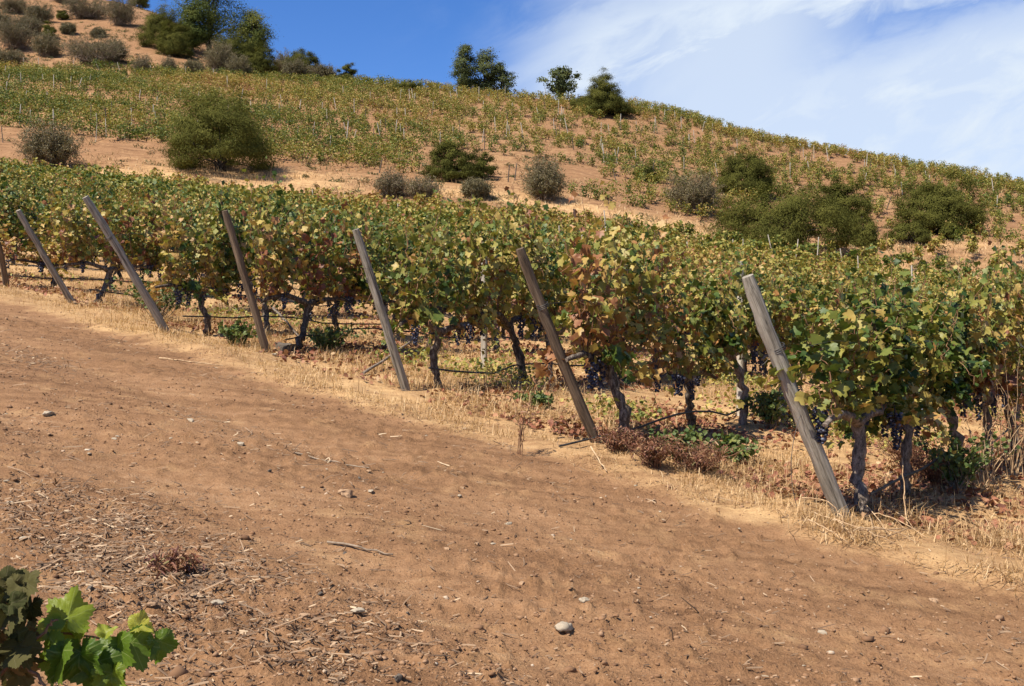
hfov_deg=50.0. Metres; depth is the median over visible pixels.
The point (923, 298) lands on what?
grapevine
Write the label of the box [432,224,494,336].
grapevine
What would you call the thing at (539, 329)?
grapevine
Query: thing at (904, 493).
cut cane
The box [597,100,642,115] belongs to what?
shrub
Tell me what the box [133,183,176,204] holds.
grapevine
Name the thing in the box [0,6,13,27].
dry shrub
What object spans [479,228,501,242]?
grapevine
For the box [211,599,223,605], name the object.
stone
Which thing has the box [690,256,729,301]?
grapevine
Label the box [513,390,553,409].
weed
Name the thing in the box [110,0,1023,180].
sky
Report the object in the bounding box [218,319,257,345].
weed
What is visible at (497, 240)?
grapevine
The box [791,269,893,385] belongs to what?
grapevine
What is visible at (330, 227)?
grapevine
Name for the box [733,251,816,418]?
grapevine
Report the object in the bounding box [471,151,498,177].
shrub
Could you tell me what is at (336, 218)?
grapevine
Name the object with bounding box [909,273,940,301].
grapevine
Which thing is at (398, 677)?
stone
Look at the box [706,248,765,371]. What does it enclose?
grapevine
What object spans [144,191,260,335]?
grapevine
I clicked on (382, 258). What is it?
grapevine
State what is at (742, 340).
grapevine
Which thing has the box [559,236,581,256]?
grapevine
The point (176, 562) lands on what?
weed
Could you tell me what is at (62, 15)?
shrub
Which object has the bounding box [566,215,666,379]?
grapevine
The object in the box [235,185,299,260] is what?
grapevine
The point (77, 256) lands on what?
grapevine
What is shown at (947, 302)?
grapevine
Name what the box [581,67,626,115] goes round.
tree
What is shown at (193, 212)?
grapevine
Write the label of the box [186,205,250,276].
grapevine
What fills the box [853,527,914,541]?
cut cane
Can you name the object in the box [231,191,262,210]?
grapevine
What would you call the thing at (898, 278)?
grapevine
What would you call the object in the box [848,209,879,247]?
shrub
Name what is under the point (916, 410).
grapevine
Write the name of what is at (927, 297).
grapevine
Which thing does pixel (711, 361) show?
grapevine
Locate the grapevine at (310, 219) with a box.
[295,205,325,277]
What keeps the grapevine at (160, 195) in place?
on the vineyard ground at (634, 470)
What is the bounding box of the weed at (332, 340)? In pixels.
[306,326,366,351]
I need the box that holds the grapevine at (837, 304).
[787,265,876,382]
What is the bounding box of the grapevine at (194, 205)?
[179,195,216,220]
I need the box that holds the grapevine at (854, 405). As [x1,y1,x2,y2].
[734,246,923,517]
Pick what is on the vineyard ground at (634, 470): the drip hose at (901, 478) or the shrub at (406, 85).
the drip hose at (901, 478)
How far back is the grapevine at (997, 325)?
10.61 m
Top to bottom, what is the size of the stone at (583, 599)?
0.027 m
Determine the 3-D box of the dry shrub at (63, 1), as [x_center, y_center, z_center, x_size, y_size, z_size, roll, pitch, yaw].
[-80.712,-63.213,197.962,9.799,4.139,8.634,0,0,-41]
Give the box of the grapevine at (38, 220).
[7,185,105,271]
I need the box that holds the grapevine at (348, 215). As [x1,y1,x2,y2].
[328,205,360,226]
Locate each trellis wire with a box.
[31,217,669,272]
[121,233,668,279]
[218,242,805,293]
[356,267,824,301]
[549,294,828,309]
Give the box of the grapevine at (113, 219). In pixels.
[85,202,151,282]
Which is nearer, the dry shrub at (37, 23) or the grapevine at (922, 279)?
the grapevine at (922, 279)
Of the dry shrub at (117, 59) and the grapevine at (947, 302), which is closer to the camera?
the grapevine at (947, 302)
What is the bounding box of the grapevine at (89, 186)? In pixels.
[71,177,111,199]
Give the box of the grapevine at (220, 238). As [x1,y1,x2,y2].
[180,228,251,267]
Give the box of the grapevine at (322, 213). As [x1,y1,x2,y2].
[305,204,331,223]
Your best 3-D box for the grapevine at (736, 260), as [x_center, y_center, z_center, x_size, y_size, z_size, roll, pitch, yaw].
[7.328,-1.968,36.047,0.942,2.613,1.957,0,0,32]
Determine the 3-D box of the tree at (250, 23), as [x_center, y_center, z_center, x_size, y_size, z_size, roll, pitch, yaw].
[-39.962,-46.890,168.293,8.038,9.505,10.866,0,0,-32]
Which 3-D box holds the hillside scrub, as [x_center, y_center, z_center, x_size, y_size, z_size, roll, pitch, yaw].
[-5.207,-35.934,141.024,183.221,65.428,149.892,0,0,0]
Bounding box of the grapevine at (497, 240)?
[477,213,523,334]
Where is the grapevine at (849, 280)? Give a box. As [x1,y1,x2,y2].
[846,266,863,292]
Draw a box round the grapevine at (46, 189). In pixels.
[35,173,82,210]
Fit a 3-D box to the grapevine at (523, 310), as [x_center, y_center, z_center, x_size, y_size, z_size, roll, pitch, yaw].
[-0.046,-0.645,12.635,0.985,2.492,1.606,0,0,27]
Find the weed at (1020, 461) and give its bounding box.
[987,358,1023,479]
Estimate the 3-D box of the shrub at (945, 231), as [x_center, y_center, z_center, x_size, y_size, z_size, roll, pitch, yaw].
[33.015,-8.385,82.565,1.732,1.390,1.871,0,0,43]
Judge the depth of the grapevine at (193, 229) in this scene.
17.51 m
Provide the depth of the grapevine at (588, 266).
19.05 m
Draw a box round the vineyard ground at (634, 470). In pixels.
[0,218,1023,598]
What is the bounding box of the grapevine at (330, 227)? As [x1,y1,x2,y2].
[289,197,388,330]
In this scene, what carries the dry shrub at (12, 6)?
on the hillside
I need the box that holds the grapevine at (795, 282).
[781,268,808,286]
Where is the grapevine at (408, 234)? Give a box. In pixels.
[388,224,433,261]
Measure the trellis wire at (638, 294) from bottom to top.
0.220 m
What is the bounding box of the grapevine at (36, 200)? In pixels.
[5,180,76,249]
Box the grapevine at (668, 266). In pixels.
[657,248,677,277]
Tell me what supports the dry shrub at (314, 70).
on the hillside
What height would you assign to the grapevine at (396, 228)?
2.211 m
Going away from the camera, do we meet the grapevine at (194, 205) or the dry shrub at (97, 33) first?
the grapevine at (194, 205)
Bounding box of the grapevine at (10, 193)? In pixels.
[0,165,32,253]
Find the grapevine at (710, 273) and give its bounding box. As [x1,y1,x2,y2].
[698,261,725,296]
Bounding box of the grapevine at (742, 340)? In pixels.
[670,243,791,424]
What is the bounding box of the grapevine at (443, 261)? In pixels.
[395,206,483,347]
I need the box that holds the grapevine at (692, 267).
[667,257,721,359]
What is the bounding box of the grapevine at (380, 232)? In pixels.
[366,221,424,314]
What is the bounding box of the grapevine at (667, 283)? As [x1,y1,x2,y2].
[652,261,699,339]
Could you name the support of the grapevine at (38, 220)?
on the vineyard ground at (634, 470)
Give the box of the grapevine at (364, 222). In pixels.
[336,209,381,239]
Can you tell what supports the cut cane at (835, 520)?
on the vineyard ground at (634, 470)
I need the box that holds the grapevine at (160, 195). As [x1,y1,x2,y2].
[132,176,187,223]
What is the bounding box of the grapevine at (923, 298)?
[883,280,938,350]
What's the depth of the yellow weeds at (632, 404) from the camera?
12.98 m
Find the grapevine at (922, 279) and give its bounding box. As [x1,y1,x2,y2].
[909,268,931,285]
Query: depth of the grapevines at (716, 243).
102.29 m
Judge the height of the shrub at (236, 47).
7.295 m
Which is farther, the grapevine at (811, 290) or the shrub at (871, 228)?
the shrub at (871, 228)
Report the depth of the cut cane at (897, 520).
7.45 m
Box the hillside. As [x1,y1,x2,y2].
[0,0,1023,266]
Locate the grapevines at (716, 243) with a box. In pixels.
[0,57,1023,297]
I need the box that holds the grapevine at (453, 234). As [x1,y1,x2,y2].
[431,223,467,265]
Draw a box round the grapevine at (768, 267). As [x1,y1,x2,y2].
[745,253,782,288]
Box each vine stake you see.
[481,240,487,367]
[736,261,743,415]
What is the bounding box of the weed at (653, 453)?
[609,430,686,469]
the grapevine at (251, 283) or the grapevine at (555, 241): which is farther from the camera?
the grapevine at (555, 241)
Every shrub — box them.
[0,0,30,13]
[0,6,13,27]
[0,10,41,49]
[0,45,30,65]
[8,110,88,166]
[9,13,48,33]
[23,0,55,22]
[27,30,68,56]
[40,21,57,38]
[49,0,83,2]
[55,0,111,18]
[55,9,69,19]
[56,28,130,64]
[58,20,77,33]
[88,26,107,37]
[95,0,143,25]
[99,35,131,63]
[128,0,150,8]
[130,53,152,73]
[131,0,192,46]
[151,16,195,57]
[159,55,178,73]
[182,59,206,74]
[201,35,241,72]
[206,19,254,65]
[223,52,253,74]
[240,41,280,75]
[270,47,294,74]
[281,56,310,79]
[284,47,319,75]
[305,61,321,80]
[311,62,337,77]
[335,62,357,79]
[369,167,410,196]
[390,79,422,92]
[398,173,445,199]
[418,138,483,181]
[457,175,497,198]
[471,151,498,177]
[518,150,571,200]
[566,94,607,110]
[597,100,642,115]
[631,165,659,180]
[656,166,726,211]
[715,144,777,193]
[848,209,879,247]
[880,219,931,243]
[939,222,962,238]
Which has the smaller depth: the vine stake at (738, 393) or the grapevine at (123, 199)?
the vine stake at (738, 393)
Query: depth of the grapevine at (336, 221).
27.28 m
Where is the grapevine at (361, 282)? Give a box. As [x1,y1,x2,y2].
[311,218,435,349]
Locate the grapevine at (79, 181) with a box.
[59,168,94,192]
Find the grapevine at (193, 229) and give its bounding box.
[130,182,227,309]
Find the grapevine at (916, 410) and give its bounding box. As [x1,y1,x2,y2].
[837,232,965,494]
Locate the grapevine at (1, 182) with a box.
[0,179,18,203]
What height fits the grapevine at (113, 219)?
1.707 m
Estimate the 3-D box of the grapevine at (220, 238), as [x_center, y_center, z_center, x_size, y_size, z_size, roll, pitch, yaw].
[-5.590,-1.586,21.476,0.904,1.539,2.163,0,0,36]
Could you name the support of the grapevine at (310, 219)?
on the vineyard ground at (634, 470)
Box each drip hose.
[22,276,336,291]
[89,289,618,310]
[182,315,570,330]
[285,327,675,343]
[428,358,757,373]
[559,397,784,446]
[870,424,1023,494]
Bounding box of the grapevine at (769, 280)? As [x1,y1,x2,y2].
[747,258,798,372]
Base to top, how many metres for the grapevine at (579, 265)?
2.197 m
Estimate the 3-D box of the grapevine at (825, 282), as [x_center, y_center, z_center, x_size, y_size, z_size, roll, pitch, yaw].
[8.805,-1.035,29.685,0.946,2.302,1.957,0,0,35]
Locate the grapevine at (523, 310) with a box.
[450,186,561,381]
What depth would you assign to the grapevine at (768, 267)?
29.80 m
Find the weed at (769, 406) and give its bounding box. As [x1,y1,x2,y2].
[740,384,786,429]
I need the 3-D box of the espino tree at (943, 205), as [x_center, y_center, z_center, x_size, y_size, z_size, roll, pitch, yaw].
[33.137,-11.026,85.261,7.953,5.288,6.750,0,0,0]
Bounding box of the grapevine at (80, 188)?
[37,162,82,196]
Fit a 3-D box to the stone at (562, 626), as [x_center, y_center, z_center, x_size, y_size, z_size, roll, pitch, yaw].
[0.234,1.257,4.863,0.065,0.044,0.108,0,0,44]
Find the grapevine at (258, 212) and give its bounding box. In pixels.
[255,188,302,220]
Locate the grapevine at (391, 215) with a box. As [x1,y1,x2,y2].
[368,198,407,235]
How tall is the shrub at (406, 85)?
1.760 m
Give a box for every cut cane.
[590,446,606,470]
[802,497,842,532]
[808,519,847,542]
[815,512,852,538]
[834,518,899,545]
[852,488,891,536]
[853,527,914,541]
[858,528,938,532]
[869,499,912,526]
[872,513,924,536]
[886,527,919,536]
[901,458,907,524]
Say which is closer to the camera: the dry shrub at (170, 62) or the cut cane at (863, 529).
the cut cane at (863, 529)
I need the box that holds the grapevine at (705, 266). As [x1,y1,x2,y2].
[670,259,706,282]
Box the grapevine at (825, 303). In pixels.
[803,276,832,316]
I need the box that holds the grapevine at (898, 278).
[890,264,910,285]
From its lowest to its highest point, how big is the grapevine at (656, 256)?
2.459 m
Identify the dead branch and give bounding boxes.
[159,357,222,365]
[272,307,304,343]
[294,452,369,467]
[327,541,392,554]
[362,339,411,374]
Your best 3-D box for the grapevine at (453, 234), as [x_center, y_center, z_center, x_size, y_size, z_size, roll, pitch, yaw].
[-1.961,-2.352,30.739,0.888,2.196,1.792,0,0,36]
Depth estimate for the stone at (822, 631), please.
5.28 m
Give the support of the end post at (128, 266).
on the vineyard ground at (634, 470)
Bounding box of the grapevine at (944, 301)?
[925,289,972,324]
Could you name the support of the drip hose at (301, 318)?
on the vineyard ground at (634, 470)
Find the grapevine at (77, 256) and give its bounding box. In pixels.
[40,170,175,302]
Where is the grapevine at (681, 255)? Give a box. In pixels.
[609,226,711,378]
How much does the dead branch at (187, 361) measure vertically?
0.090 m
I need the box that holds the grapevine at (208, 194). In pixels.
[195,189,234,216]
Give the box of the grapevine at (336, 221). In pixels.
[318,195,369,244]
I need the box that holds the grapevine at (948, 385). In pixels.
[883,281,1011,460]
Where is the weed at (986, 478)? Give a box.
[939,403,1023,490]
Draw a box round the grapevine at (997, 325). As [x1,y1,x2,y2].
[931,221,1023,464]
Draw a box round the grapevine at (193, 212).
[135,188,208,250]
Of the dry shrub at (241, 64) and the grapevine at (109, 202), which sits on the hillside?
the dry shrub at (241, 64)
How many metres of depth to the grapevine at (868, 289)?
24.06 m
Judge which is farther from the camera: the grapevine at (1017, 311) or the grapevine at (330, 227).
the grapevine at (330, 227)
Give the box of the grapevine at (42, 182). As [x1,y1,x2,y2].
[4,170,54,197]
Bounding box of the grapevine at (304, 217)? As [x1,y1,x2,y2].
[287,201,327,238]
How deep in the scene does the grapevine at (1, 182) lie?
27.72 m
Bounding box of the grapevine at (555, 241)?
[542,231,565,249]
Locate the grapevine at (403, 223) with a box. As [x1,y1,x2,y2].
[377,211,414,233]
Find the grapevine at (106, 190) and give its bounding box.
[74,176,109,201]
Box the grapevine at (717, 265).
[707,247,734,275]
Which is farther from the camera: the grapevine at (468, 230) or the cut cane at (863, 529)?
the grapevine at (468, 230)
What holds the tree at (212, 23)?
on the hillside
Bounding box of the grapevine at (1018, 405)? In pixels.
[1000,317,1023,441]
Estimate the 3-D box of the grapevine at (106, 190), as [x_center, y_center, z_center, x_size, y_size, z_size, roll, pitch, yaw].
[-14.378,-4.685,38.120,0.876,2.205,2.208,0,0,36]
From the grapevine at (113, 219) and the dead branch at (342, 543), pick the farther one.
the grapevine at (113, 219)
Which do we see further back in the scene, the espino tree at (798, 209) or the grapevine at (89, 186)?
the espino tree at (798, 209)
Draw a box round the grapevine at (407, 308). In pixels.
[359,188,503,387]
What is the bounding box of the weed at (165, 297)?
[104,269,207,318]
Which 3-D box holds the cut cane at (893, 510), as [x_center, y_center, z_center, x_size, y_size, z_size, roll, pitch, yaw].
[2.665,1.197,7.788,0.055,0.153,0.585,0,0,-21]
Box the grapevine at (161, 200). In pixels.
[124,187,179,212]
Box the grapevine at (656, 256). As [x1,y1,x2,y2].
[641,242,673,264]
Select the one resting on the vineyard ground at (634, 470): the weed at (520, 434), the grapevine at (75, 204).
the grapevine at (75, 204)
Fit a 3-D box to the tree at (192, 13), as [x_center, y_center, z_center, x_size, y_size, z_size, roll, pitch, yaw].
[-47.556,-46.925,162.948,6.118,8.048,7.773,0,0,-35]
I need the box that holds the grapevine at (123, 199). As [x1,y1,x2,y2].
[90,178,150,235]
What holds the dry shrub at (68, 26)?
on the hillside
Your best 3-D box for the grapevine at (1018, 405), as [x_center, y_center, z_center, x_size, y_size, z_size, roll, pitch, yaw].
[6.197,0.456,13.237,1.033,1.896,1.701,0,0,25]
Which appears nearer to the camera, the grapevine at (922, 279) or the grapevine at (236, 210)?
the grapevine at (236, 210)
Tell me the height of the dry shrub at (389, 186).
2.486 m
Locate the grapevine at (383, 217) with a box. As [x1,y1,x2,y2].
[363,211,393,233]
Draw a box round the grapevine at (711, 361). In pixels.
[624,244,746,429]
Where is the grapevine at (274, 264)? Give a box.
[241,168,377,352]
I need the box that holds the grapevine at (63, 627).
[0,565,179,685]
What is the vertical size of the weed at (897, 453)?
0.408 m
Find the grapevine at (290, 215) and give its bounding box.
[210,155,313,330]
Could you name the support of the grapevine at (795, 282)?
on the vineyard ground at (634, 470)
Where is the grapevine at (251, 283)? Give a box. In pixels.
[197,221,282,301]
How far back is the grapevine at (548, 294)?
13.60 m
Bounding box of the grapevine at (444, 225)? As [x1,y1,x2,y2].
[435,215,461,231]
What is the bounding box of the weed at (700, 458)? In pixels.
[639,432,748,474]
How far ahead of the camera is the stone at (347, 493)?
6.74 m
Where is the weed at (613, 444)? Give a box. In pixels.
[588,426,643,453]
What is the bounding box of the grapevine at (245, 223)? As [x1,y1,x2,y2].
[222,206,272,281]
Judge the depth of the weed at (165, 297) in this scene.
15.25 m
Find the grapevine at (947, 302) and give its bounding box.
[926,287,965,387]
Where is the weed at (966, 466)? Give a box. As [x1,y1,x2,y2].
[913,431,1020,493]
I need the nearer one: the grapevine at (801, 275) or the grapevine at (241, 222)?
the grapevine at (241, 222)
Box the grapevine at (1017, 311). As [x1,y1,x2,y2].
[954,239,1023,448]
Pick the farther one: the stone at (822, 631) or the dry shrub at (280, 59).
the dry shrub at (280, 59)
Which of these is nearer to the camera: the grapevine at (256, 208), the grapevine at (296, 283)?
the grapevine at (296, 283)
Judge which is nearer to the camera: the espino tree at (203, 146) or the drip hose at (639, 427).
the drip hose at (639, 427)
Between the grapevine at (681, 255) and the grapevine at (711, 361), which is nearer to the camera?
the grapevine at (711, 361)
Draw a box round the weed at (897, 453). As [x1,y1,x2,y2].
[873,431,934,473]
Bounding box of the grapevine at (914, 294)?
[863,268,938,386]
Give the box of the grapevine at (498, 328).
[461,231,526,349]
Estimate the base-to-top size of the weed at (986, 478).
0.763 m
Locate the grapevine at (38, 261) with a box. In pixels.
[0,206,114,286]
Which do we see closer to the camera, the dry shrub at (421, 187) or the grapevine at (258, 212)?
the grapevine at (258, 212)
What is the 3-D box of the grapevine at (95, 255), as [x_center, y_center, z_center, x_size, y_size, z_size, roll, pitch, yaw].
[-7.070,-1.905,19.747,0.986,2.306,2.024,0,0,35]
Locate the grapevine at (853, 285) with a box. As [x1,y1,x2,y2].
[842,262,876,337]
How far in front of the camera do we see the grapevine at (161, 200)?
34.22 m
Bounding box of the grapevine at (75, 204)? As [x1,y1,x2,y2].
[46,188,113,231]
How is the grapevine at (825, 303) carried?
on the vineyard ground at (634, 470)
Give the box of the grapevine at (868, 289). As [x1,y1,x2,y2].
[865,276,896,337]
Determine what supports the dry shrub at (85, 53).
on the hillside
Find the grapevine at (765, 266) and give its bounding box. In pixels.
[759,247,778,277]
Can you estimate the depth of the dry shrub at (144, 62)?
137.44 m
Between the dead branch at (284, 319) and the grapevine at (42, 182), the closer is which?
the dead branch at (284, 319)
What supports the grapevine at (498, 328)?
on the vineyard ground at (634, 470)
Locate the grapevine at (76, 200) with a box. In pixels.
[51,188,122,220]
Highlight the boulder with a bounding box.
[274,342,298,352]
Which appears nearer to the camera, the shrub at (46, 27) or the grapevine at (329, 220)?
the grapevine at (329, 220)
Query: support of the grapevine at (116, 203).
on the vineyard ground at (634, 470)
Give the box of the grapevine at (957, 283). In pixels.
[944,270,966,299]
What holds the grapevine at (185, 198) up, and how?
on the vineyard ground at (634, 470)
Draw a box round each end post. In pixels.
[0,242,8,286]
[16,209,75,302]
[82,195,169,331]
[222,210,269,352]
[352,228,409,390]
[516,247,601,442]
[742,274,852,519]
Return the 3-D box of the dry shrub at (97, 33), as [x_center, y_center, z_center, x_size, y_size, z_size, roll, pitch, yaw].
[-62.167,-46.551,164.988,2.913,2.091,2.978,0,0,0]
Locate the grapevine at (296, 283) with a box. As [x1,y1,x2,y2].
[276,206,336,311]
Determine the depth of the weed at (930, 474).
9.37 m
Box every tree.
[158,80,282,172]
[160,0,251,50]
[174,0,212,52]
[228,6,283,53]
[446,42,479,88]
[469,47,503,93]
[480,61,518,96]
[536,65,581,95]
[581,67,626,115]
[700,178,874,249]
[811,175,873,224]
[887,166,991,234]
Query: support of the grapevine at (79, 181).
on the vineyard ground at (634, 470)
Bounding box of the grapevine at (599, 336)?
[533,181,674,434]
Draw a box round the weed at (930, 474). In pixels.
[896,448,981,484]
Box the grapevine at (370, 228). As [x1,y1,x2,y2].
[332,215,384,253]
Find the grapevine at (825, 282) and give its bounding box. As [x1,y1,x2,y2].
[819,263,848,305]
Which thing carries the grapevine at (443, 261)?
on the vineyard ground at (634, 470)
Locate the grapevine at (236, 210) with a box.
[199,189,256,224]
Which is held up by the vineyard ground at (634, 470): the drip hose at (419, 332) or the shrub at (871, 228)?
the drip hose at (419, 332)
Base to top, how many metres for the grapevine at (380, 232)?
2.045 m
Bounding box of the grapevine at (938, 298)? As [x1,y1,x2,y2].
[928,285,957,327]
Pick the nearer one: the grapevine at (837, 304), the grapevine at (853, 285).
the grapevine at (837, 304)
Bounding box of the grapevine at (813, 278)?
[798,266,830,288]
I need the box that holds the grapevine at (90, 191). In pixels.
[61,177,113,205]
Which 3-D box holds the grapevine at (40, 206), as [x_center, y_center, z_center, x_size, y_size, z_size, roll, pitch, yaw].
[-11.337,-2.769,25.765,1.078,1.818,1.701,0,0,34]
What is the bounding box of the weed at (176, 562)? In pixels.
[139,545,204,578]
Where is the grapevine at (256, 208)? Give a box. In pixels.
[224,200,260,214]
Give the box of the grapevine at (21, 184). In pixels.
[8,172,26,189]
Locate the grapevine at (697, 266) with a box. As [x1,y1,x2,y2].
[676,248,699,278]
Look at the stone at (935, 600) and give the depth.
5.99 m
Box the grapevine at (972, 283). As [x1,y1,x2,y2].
[960,271,978,298]
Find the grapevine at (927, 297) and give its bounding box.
[911,276,946,328]
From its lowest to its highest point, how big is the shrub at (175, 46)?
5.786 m
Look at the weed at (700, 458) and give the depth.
8.55 m
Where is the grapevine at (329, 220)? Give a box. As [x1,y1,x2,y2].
[314,208,354,232]
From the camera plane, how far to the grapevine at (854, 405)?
7.77 m
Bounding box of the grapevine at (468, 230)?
[454,219,481,240]
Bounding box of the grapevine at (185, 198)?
[165,184,203,206]
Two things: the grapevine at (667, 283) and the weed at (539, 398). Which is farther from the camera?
the grapevine at (667, 283)
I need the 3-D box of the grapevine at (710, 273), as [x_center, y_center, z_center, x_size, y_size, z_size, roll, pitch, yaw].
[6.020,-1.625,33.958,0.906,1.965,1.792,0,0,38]
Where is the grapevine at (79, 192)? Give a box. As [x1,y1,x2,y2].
[52,183,95,218]
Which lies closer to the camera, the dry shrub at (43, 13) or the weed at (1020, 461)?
the weed at (1020, 461)
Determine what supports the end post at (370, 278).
on the vineyard ground at (634, 470)
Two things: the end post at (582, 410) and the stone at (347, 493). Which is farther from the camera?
the end post at (582, 410)
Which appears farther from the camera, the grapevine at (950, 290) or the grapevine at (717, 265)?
the grapevine at (717, 265)
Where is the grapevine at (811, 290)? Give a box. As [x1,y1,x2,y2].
[790,267,818,302]
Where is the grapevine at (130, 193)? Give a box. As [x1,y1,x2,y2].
[100,181,156,204]
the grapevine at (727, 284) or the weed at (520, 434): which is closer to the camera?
the weed at (520, 434)
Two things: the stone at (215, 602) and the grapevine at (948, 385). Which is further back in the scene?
the grapevine at (948, 385)
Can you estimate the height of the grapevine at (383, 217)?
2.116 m
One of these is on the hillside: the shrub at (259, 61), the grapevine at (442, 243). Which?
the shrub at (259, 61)
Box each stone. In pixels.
[42,411,53,415]
[145,602,157,606]
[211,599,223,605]
[338,489,352,497]
[350,607,364,612]
[394,673,402,682]
[554,621,573,631]
[579,597,589,602]
[817,630,826,634]
[928,598,937,602]
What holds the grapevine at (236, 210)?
on the vineyard ground at (634, 470)
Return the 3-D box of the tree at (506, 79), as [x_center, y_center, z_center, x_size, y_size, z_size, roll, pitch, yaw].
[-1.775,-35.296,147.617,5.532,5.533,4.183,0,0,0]
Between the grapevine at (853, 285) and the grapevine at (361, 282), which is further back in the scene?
the grapevine at (853, 285)
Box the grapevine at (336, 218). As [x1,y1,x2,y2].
[305,200,388,314]
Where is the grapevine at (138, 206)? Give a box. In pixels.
[129,183,202,280]
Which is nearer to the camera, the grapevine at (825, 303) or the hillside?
the grapevine at (825, 303)
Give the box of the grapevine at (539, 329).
[501,250,555,335]
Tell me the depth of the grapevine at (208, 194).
35.94 m
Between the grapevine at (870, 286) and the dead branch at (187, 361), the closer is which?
the dead branch at (187, 361)
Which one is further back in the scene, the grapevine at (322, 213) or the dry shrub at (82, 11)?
the dry shrub at (82, 11)
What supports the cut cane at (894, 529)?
on the vineyard ground at (634, 470)
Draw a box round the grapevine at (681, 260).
[661,242,687,276]
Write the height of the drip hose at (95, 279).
0.443 m
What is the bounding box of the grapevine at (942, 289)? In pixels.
[925,275,948,300]
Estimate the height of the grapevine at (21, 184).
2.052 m
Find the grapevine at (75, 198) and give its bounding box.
[35,170,116,237]
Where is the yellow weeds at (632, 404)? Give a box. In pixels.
[10,269,1023,451]
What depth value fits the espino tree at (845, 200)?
86.33 m
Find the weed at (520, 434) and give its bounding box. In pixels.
[508,380,539,455]
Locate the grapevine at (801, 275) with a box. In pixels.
[788,263,806,286]
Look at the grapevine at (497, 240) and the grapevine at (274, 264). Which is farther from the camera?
the grapevine at (497, 240)
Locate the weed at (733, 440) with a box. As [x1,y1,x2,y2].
[704,432,765,463]
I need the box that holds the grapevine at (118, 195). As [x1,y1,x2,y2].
[102,182,137,208]
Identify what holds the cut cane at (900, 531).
on the vineyard ground at (634, 470)
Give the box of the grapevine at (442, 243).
[423,222,463,252]
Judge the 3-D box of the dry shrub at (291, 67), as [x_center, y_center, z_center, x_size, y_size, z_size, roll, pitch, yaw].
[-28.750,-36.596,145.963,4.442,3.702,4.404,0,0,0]
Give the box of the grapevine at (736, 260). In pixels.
[725,243,747,268]
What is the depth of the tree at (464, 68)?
146.28 m
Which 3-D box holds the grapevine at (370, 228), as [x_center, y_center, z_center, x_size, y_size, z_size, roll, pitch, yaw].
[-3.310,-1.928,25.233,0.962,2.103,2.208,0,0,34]
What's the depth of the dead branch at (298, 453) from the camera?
7.75 m
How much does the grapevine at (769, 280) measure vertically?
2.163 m
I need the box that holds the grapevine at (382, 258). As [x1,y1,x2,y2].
[362,219,443,324]
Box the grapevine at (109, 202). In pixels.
[82,188,163,265]
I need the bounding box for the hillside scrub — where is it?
[0,0,1023,274]
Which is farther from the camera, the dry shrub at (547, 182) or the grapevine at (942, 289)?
the dry shrub at (547, 182)
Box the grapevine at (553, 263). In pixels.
[499,218,564,347]
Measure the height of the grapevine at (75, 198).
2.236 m
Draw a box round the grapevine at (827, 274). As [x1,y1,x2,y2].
[809,261,834,284]
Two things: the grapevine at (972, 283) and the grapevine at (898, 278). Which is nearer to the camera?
the grapevine at (898, 278)
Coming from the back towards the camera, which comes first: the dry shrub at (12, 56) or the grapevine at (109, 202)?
the dry shrub at (12, 56)
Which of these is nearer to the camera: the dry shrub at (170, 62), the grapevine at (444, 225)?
the grapevine at (444, 225)
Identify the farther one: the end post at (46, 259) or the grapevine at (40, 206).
the grapevine at (40, 206)
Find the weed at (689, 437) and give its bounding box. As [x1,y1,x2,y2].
[649,425,724,460]
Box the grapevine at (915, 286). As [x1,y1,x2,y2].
[894,272,932,328]
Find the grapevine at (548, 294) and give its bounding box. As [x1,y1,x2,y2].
[499,233,621,378]
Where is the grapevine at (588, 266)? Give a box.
[558,245,616,330]
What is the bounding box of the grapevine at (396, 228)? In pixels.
[350,210,410,261]
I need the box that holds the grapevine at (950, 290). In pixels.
[932,283,966,306]
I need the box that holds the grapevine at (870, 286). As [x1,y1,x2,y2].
[857,264,894,298]
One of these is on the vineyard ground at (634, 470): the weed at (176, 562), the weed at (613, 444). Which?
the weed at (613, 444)
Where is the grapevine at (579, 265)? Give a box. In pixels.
[552,241,591,285]
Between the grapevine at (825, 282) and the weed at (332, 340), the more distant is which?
the grapevine at (825, 282)
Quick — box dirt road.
[0,302,1023,685]
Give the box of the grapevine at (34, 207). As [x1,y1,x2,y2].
[0,181,62,263]
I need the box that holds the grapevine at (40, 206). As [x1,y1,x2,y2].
[0,187,62,255]
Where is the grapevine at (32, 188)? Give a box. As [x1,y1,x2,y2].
[5,172,46,198]
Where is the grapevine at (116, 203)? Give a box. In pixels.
[106,193,148,232]
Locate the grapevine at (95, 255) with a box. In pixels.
[59,173,166,291]
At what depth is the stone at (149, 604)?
4.33 m

